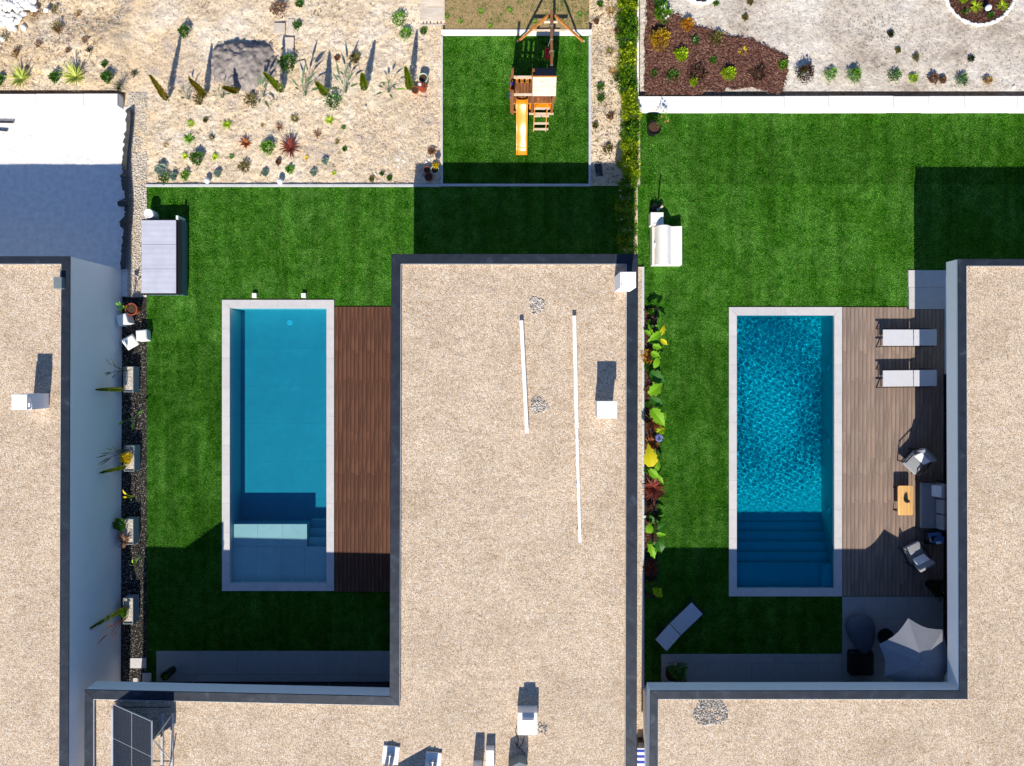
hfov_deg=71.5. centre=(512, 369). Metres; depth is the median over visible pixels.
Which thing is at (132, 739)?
solar panel
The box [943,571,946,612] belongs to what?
window
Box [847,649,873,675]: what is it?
pouf
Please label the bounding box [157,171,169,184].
weed
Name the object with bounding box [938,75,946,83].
shrub
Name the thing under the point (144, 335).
stone block
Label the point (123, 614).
shrub
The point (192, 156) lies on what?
shrub
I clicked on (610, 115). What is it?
weed
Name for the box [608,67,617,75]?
weed
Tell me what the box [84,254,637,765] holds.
flat roofed house
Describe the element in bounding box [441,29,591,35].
garden wall
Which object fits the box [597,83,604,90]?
weed
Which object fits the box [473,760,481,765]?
roof vent
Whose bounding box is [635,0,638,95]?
garden wall
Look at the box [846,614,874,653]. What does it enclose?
beanbag
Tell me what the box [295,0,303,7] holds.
weed
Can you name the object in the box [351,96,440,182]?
loose stones
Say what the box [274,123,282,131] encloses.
grass tuft
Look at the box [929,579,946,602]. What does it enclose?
shrub
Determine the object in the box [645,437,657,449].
flax plant
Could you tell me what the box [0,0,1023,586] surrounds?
ground
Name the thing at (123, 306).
strelitzia
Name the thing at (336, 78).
strelitzia
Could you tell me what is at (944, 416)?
window
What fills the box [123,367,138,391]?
planter box
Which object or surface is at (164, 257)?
pump housing
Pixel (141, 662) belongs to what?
stepping slab
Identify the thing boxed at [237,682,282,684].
window
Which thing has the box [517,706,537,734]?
chimney
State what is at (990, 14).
shrub
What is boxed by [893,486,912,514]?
coffee table
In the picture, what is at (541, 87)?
play tower
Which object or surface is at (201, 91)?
conifer
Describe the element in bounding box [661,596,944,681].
paving
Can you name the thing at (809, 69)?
shrub
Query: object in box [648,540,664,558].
banana plant
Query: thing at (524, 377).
roof duct
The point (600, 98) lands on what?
weed
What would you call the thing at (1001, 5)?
leafy clump
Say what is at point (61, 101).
retaining wall
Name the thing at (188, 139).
leafy clump
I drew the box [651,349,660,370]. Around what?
banana plant
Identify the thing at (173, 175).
shrub
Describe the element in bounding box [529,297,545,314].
loose pebbles
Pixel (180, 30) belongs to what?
shrub
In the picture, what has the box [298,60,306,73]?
wooden board
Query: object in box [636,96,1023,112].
retaining wall
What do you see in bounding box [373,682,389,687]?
window
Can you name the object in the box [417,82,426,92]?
plant pot
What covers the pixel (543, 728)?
loose pebbles
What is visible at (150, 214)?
round bin
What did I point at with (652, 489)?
flax plant
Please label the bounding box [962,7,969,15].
plant
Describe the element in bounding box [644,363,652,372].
plant
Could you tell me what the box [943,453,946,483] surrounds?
window
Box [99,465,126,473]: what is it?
conifer
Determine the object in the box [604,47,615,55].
weed
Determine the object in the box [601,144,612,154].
weed
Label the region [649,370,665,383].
banana plant
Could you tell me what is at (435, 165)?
shrub
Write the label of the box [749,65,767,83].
plant
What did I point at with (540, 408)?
loose pebbles
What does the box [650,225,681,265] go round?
garden daybed
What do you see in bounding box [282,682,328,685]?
window
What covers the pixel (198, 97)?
weed
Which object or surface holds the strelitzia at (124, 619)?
in the planter box at (131, 601)
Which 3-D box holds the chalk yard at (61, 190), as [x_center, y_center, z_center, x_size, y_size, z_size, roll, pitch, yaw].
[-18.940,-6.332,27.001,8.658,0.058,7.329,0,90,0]
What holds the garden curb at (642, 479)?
on the ground at (124, 94)
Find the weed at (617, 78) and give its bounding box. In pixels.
[612,73,620,82]
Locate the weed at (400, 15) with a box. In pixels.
[390,10,407,26]
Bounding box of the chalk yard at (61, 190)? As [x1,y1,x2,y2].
[0,107,126,296]
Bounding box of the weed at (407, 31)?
[398,26,413,41]
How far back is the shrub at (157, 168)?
26.77 m
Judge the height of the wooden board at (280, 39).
0.030 m
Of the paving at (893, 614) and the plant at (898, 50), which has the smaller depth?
the plant at (898, 50)
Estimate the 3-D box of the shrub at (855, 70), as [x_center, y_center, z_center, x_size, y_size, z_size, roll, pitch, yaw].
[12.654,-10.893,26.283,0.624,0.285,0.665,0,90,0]
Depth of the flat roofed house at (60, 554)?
23.92 m
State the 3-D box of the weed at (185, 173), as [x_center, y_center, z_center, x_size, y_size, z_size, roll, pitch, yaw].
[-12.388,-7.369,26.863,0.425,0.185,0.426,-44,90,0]
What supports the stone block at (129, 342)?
on the dark ground cover at (134, 507)
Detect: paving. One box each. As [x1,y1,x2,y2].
[156,651,389,681]
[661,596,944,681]
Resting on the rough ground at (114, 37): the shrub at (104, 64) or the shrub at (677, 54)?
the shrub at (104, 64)
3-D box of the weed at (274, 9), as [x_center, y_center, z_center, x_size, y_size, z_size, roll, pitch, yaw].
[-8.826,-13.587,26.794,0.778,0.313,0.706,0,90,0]
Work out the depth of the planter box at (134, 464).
26.60 m
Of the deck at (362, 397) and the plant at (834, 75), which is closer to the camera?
the plant at (834, 75)
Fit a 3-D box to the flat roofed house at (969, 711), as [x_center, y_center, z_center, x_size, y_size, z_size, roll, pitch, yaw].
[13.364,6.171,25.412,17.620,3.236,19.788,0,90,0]
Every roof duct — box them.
[519,320,528,432]
[572,316,578,428]
[575,429,581,542]
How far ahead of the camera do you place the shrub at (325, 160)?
26.86 m
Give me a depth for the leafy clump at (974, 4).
26.46 m
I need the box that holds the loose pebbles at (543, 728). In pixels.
[538,723,546,734]
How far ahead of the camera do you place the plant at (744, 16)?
26.46 m
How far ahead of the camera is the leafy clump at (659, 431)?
26.90 m
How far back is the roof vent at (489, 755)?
23.60 m
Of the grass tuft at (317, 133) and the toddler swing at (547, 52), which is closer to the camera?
the toddler swing at (547, 52)
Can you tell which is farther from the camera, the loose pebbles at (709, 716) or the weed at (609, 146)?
the weed at (609, 146)
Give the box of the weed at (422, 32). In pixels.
[420,27,426,34]
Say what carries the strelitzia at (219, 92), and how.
on the garden soil at (201, 25)
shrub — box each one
[48,71,60,83]
[100,70,113,83]
[101,61,106,67]
[112,518,126,531]
[118,608,128,617]
[119,452,132,465]
[153,163,167,175]
[169,172,177,180]
[177,24,189,38]
[189,150,204,165]
[213,169,221,177]
[259,140,275,154]
[261,169,268,176]
[275,159,280,165]
[277,52,298,73]
[309,169,316,176]
[321,158,328,164]
[432,162,438,168]
[640,349,651,362]
[642,560,659,576]
[645,511,655,521]
[645,581,657,594]
[646,319,652,324]
[647,308,654,316]
[648,27,671,51]
[652,1,672,24]
[653,0,667,11]
[653,587,662,597]
[667,661,688,681]
[673,47,688,61]
[680,17,694,31]
[689,77,697,85]
[691,35,699,44]
[720,66,735,80]
[795,61,814,84]
[846,66,861,84]
[926,73,938,84]
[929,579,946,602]
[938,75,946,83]
[987,11,993,18]
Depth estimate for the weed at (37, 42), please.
26.55 m
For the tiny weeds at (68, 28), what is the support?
on the rough ground at (114, 37)
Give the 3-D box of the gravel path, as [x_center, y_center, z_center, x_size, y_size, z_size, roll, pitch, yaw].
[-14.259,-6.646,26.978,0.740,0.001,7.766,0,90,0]
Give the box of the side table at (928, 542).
[920,529,943,543]
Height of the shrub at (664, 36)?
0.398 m
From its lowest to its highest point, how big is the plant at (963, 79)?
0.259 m
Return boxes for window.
[151,681,191,682]
[192,682,237,683]
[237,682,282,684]
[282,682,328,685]
[327,682,374,686]
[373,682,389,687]
[943,374,946,414]
[943,413,946,453]
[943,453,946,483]
[943,533,946,572]
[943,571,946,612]
[943,611,946,645]
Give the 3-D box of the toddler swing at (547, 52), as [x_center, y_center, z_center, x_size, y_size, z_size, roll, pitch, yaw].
[1.276,-11.565,25.550,0.193,1.001,0.415,0,90,0]
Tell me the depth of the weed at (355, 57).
26.85 m
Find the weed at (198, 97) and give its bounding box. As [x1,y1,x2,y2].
[192,93,203,104]
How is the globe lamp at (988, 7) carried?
on the mulch bed at (976, 13)
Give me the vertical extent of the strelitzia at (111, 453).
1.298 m
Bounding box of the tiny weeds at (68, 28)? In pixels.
[7,0,119,75]
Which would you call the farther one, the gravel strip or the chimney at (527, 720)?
the gravel strip
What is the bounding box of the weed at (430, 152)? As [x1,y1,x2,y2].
[427,147,436,155]
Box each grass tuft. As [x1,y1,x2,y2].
[113,80,123,92]
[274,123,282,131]
[312,127,320,137]
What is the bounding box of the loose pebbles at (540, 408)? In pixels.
[530,396,547,414]
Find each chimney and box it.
[12,393,48,409]
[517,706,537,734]
[595,401,616,417]
[614,272,635,291]
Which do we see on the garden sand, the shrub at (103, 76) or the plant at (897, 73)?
the plant at (897, 73)
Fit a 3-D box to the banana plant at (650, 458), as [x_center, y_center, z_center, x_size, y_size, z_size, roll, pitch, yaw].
[5.092,3.480,26.323,0.666,1.308,1.660,-16,90,0]
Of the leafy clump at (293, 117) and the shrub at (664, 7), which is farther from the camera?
the leafy clump at (293, 117)
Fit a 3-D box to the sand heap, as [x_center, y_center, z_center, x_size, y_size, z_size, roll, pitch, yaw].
[-10.187,-11.682,26.792,3.000,0.603,2.300,0,90,0]
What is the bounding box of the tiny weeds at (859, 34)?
[729,2,1017,86]
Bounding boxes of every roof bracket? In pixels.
[381,745,399,765]
[425,751,441,765]
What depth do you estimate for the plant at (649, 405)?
26.87 m
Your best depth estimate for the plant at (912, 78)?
26.42 m
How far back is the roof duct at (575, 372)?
23.75 m
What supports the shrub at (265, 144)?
on the garden soil at (201, 25)
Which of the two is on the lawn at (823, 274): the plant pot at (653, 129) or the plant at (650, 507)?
the plant pot at (653, 129)
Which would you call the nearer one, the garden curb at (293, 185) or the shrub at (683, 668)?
the shrub at (683, 668)
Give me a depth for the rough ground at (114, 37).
26.68 m
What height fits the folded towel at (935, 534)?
0.070 m
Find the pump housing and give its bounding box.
[142,216,187,295]
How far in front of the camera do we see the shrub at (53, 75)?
26.45 m
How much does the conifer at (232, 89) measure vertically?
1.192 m
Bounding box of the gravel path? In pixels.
[127,92,146,296]
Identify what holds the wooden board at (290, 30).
on the garden soil at (201, 25)
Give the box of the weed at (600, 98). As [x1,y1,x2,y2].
[596,93,605,102]
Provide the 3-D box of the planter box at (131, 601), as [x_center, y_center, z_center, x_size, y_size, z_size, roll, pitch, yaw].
[-14.367,9.009,26.772,0.374,0.444,0.971,0,90,0]
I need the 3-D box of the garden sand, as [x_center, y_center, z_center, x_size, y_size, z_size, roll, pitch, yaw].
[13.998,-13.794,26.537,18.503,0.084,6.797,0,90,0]
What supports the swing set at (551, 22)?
on the lawn at (506, 169)
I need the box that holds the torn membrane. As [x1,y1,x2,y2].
[117,110,130,268]
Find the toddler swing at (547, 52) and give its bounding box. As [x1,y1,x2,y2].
[545,41,549,58]
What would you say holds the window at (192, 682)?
in the flat roofed house at (508, 594)
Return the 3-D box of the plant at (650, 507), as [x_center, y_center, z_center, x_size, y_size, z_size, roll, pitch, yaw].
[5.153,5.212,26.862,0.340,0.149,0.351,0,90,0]
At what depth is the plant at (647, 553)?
26.87 m
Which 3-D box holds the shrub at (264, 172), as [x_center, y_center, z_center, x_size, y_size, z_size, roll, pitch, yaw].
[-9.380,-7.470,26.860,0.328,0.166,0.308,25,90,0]
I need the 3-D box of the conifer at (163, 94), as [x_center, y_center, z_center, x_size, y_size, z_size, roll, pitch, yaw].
[-12.975,-10.291,26.041,0.301,1.942,0.472,36,90,0]
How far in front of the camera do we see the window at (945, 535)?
26.87 m
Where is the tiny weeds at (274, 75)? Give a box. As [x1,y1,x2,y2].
[152,0,430,175]
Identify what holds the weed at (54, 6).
on the rough ground at (114, 37)
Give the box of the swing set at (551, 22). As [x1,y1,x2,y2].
[517,10,583,67]
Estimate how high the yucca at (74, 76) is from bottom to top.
0.435 m
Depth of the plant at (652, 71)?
26.44 m
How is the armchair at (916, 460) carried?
on the deck at (884, 430)
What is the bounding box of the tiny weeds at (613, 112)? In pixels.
[600,7,621,182]
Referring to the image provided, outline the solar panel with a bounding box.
[111,704,173,765]
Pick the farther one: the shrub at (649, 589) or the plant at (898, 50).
the shrub at (649, 589)
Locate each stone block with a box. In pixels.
[116,313,134,326]
[121,334,139,349]
[136,329,150,341]
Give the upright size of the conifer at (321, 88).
1.396 m
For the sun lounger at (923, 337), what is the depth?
26.60 m
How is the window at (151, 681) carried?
in the flat roofed house at (508, 594)
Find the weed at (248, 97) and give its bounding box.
[243,93,258,107]
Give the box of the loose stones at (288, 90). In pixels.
[135,0,440,182]
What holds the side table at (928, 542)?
on the deck at (884, 430)
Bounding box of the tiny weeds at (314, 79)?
[153,0,424,181]
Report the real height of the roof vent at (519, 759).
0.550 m
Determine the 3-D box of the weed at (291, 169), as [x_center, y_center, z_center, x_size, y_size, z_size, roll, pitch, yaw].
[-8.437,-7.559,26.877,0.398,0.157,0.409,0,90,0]
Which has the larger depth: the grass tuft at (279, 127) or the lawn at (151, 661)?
the lawn at (151, 661)
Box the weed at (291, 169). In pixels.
[284,165,294,174]
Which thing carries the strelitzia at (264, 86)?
on the garden soil at (201, 25)
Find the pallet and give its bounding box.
[420,0,444,26]
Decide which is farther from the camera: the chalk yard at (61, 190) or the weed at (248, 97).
the chalk yard at (61, 190)
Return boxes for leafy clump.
[181,152,187,159]
[182,132,193,144]
[187,119,194,128]
[209,152,219,159]
[222,120,231,128]
[290,114,298,123]
[324,113,334,123]
[656,425,664,434]
[970,0,983,11]
[997,0,1008,10]
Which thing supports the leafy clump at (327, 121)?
on the garden soil at (201, 25)
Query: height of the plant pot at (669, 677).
0.420 m
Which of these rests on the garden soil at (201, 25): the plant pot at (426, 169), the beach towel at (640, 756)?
the plant pot at (426, 169)
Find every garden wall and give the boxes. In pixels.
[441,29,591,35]
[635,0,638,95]
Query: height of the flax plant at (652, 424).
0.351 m
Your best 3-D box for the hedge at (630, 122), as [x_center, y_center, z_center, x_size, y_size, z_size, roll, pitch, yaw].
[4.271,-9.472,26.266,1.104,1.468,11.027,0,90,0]
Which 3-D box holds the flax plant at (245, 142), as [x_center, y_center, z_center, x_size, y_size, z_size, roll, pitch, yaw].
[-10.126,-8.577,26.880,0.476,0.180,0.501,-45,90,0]
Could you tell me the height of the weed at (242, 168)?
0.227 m
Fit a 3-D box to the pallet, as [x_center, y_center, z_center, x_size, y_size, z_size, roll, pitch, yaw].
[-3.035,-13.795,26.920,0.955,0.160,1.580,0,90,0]
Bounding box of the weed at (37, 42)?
[34,40,42,47]
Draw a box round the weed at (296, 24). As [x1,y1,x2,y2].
[292,20,301,30]
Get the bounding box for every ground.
[0,0,134,93]
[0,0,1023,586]
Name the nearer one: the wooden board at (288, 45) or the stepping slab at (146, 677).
the wooden board at (288, 45)
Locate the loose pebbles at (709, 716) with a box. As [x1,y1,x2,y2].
[693,700,727,725]
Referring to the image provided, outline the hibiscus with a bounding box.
[655,111,669,128]
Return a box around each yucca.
[4,63,31,88]
[56,61,83,84]
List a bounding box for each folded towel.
[928,532,941,538]
[930,536,944,543]
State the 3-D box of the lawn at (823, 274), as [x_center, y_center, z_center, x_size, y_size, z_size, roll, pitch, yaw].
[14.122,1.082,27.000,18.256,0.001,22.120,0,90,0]
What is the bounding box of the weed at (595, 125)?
[592,122,598,128]
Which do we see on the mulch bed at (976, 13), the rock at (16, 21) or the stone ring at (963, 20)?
the stone ring at (963, 20)
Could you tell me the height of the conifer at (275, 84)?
1.788 m
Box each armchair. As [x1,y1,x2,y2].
[897,447,937,475]
[897,539,936,572]
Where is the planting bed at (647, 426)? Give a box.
[644,307,656,597]
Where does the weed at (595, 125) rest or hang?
on the side soil at (613, 136)
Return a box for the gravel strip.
[637,267,641,736]
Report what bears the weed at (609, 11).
on the side soil at (613, 136)
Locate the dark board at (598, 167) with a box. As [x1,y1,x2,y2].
[594,162,602,176]
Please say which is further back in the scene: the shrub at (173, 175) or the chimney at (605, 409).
the shrub at (173, 175)
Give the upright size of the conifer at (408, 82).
1.691 m
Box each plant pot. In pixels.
[125,303,140,314]
[411,86,418,93]
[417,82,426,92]
[418,73,427,82]
[424,166,429,172]
[424,173,432,180]
[431,166,438,173]
[647,120,660,136]
[665,665,677,680]
[925,580,940,592]
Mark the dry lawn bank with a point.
(518, 26)
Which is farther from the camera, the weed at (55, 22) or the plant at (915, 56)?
the weed at (55, 22)
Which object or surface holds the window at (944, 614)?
in the flat roofed house at (969, 711)
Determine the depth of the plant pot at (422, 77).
26.68 m
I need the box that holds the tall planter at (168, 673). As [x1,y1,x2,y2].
[159,666,175,680]
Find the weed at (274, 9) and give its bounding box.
[269,0,288,18]
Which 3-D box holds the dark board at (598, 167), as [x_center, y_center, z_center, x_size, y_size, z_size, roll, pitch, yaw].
[3.259,-7.597,26.955,0.265,0.030,0.512,-8,90,0]
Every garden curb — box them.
[145,184,440,186]
[441,36,590,185]
[642,267,643,687]
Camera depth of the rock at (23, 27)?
26.61 m
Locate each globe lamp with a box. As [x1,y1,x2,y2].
[204,178,209,183]
[983,4,991,11]
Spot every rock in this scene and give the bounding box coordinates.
[2,16,8,22]
[6,22,12,30]
[14,18,20,24]
[20,24,25,30]
[21,0,25,7]
[29,6,37,11]
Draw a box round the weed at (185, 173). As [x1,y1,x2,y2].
[180,169,190,180]
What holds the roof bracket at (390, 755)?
on the flat roofed house at (508, 594)
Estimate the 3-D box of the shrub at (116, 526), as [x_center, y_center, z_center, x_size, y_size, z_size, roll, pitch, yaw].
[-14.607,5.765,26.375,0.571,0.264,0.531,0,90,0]
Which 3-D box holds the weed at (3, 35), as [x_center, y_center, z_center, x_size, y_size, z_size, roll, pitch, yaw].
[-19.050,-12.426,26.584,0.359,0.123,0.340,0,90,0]
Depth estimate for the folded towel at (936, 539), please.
26.52 m
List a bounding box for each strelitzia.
[97,447,128,463]
[99,617,127,641]
[105,359,128,377]
[116,301,127,310]
[118,410,143,428]
[178,83,191,98]
[211,85,231,97]
[257,75,269,108]
[292,64,324,95]
[326,62,358,92]
[376,80,408,98]
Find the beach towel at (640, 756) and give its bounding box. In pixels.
[637,746,643,765]
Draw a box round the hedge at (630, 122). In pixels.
[614,0,641,253]
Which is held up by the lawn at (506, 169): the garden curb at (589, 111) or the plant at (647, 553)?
the garden curb at (589, 111)
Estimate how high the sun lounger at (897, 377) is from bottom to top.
0.528 m
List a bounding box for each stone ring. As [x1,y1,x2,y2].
[688,0,714,4]
[944,0,1014,26]
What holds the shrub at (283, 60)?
on the garden soil at (201, 25)
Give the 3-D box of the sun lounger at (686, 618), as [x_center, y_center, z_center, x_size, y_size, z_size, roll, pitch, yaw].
[6.270,9.557,26.751,2.063,0.514,0.729,-44,90,0]
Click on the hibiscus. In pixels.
(666, 117)
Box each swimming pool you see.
[222,300,333,590]
[729,307,841,595]
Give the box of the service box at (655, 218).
[649,212,662,226]
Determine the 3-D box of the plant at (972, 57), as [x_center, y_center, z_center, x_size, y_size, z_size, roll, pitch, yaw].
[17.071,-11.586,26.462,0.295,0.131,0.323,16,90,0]
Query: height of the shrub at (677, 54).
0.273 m
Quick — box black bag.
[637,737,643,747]
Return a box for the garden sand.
[640,0,1023,90]
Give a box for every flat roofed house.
[0,256,121,765]
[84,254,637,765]
[643,259,1023,765]
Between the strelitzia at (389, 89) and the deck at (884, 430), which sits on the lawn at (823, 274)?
the deck at (884, 430)
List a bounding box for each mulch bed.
[949,0,1010,22]
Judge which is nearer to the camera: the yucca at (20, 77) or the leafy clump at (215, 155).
the yucca at (20, 77)
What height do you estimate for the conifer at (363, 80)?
1.544 m
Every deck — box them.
[334,307,390,591]
[842,307,943,595]
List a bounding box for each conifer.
[90,606,127,628]
[95,387,123,391]
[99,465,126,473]
[149,74,168,100]
[187,77,206,96]
[222,85,238,94]
[263,71,283,92]
[315,81,328,96]
[359,72,368,90]
[404,65,413,90]
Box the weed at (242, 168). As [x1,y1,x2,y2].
[237,160,250,174]
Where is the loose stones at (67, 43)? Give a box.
[0,0,128,90]
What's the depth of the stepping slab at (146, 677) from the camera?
26.97 m
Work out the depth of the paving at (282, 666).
26.97 m
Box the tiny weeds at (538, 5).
[445,0,588,24]
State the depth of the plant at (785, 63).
26.42 m
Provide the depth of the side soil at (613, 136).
26.99 m
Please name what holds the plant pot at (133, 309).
on the dark ground cover at (134, 507)
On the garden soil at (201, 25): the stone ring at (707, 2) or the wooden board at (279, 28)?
the wooden board at (279, 28)
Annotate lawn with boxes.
[147,186,619,680]
[443,35,588,183]
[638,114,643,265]
[644,113,1023,684]
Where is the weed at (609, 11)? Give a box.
[606,4,616,17]
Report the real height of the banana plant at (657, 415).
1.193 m
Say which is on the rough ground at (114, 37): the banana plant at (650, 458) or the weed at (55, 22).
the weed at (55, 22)
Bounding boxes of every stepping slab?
[130,658,145,667]
[142,673,150,681]
[908,270,945,308]
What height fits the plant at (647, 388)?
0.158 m
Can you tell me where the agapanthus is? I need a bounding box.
[655,434,662,441]
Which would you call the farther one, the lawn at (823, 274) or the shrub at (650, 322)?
the lawn at (823, 274)
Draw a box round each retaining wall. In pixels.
[0,93,123,109]
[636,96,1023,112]
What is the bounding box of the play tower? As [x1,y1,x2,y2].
[509,68,556,154]
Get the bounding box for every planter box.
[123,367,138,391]
[123,594,138,623]
[124,445,139,470]
[124,517,138,544]
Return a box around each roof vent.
[53,277,64,288]
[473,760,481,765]
[486,745,493,765]
[508,753,526,765]
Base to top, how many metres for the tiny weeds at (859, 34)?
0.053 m
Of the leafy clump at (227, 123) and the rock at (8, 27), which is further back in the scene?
the leafy clump at (227, 123)
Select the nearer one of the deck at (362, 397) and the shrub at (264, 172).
the shrub at (264, 172)
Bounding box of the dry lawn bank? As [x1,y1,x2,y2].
[445,0,588,33]
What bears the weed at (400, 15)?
on the garden soil at (201, 25)
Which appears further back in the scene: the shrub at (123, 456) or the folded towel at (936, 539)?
the folded towel at (936, 539)
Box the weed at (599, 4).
[597,0,602,7]
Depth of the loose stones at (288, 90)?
26.94 m
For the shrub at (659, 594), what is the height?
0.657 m
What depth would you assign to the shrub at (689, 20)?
26.32 m
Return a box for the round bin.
[144,209,158,218]
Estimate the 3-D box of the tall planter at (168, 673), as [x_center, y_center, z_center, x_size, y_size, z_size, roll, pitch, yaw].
[-12.909,11.311,26.619,0.492,0.703,0.509,0,90,0]
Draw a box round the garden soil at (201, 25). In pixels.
[132,0,440,183]
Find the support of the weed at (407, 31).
on the garden soil at (201, 25)
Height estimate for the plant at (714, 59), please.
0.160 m
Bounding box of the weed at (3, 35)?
[0,33,7,41]
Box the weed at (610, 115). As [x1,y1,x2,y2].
[606,112,613,119]
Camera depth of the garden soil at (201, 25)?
26.98 m
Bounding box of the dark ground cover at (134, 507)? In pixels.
[121,297,146,681]
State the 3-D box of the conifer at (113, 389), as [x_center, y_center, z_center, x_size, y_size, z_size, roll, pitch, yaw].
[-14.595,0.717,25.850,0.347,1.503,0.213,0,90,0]
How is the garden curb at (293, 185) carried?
on the ground at (124, 94)
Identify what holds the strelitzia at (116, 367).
on the planter box at (131, 380)
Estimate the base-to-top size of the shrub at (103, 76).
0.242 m
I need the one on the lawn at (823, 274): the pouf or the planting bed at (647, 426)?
the planting bed at (647, 426)
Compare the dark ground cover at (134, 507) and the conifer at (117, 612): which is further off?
the dark ground cover at (134, 507)
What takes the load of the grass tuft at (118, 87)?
on the rough ground at (114, 37)
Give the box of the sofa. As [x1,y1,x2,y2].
[915,479,946,530]
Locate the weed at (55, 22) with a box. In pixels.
[50,20,63,30]
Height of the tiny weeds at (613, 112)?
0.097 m
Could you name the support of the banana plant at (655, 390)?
on the planting bed at (647, 426)
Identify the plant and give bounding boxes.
[115,533,131,548]
[238,137,252,148]
[280,136,301,158]
[641,477,666,500]
[642,410,662,434]
[643,385,649,393]
[643,443,663,483]
[644,324,666,350]
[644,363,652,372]
[644,401,651,408]
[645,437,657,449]
[645,503,653,511]
[645,515,666,538]
[645,550,650,557]
[648,383,663,409]
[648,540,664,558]
[649,69,657,77]
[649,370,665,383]
[649,408,665,425]
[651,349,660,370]
[665,68,678,82]
[687,63,706,85]
[708,29,723,46]
[708,55,715,63]
[742,13,747,20]
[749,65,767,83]
[778,59,787,70]
[823,67,837,82]
[887,29,894,37]
[888,68,902,83]
[895,47,900,53]
[908,73,918,82]
[912,53,919,61]
[955,72,968,87]
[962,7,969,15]
[968,55,975,62]
[983,76,992,84]
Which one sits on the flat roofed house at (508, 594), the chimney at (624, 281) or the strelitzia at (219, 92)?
the chimney at (624, 281)
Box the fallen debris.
[641,0,1022,93]
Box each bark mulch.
[643,0,789,95]
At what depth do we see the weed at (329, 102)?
26.79 m
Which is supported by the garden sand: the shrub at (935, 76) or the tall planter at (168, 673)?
the shrub at (935, 76)
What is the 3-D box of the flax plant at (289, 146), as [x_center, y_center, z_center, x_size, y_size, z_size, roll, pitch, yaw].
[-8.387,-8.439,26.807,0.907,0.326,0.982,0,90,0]
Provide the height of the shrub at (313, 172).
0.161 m
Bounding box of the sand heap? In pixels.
[209,40,282,91]
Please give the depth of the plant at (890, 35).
26.45 m
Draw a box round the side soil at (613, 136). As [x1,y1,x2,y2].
[591,0,639,185]
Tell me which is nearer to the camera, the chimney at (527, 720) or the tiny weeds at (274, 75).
the chimney at (527, 720)
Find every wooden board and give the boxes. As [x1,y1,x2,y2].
[273,23,284,33]
[277,34,285,44]
[283,37,293,56]
[287,19,293,34]
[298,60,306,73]
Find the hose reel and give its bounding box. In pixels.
[649,202,663,211]
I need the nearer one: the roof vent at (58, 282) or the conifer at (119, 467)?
the roof vent at (58, 282)
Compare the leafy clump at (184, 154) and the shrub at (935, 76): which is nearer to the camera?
the shrub at (935, 76)
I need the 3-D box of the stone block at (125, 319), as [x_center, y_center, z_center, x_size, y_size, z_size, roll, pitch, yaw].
[-14.573,-1.882,26.740,0.400,0.480,0.400,-17,90,0]
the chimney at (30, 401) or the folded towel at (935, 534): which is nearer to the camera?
the chimney at (30, 401)
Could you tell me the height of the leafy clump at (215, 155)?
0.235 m
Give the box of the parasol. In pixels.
[877,618,947,681]
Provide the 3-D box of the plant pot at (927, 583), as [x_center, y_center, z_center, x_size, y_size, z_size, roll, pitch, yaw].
[15.790,8.115,26.757,0.458,0.400,0.453,0,90,0]
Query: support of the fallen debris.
on the garden sand
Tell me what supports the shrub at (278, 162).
on the garden soil at (201, 25)
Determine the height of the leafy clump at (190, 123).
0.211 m
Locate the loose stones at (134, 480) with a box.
[121,302,146,677]
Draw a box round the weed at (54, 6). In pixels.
[50,4,58,12]
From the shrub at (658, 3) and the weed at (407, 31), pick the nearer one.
the shrub at (658, 3)
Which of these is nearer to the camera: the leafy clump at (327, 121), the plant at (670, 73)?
the plant at (670, 73)
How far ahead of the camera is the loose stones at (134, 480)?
26.96 m
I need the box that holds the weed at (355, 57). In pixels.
[347,51,361,64]
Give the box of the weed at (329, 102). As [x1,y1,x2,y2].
[322,92,342,110]
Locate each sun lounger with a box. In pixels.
[654,597,705,650]
[876,328,936,347]
[876,368,936,387]
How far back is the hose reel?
26.79 m
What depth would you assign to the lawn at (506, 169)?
27.00 m

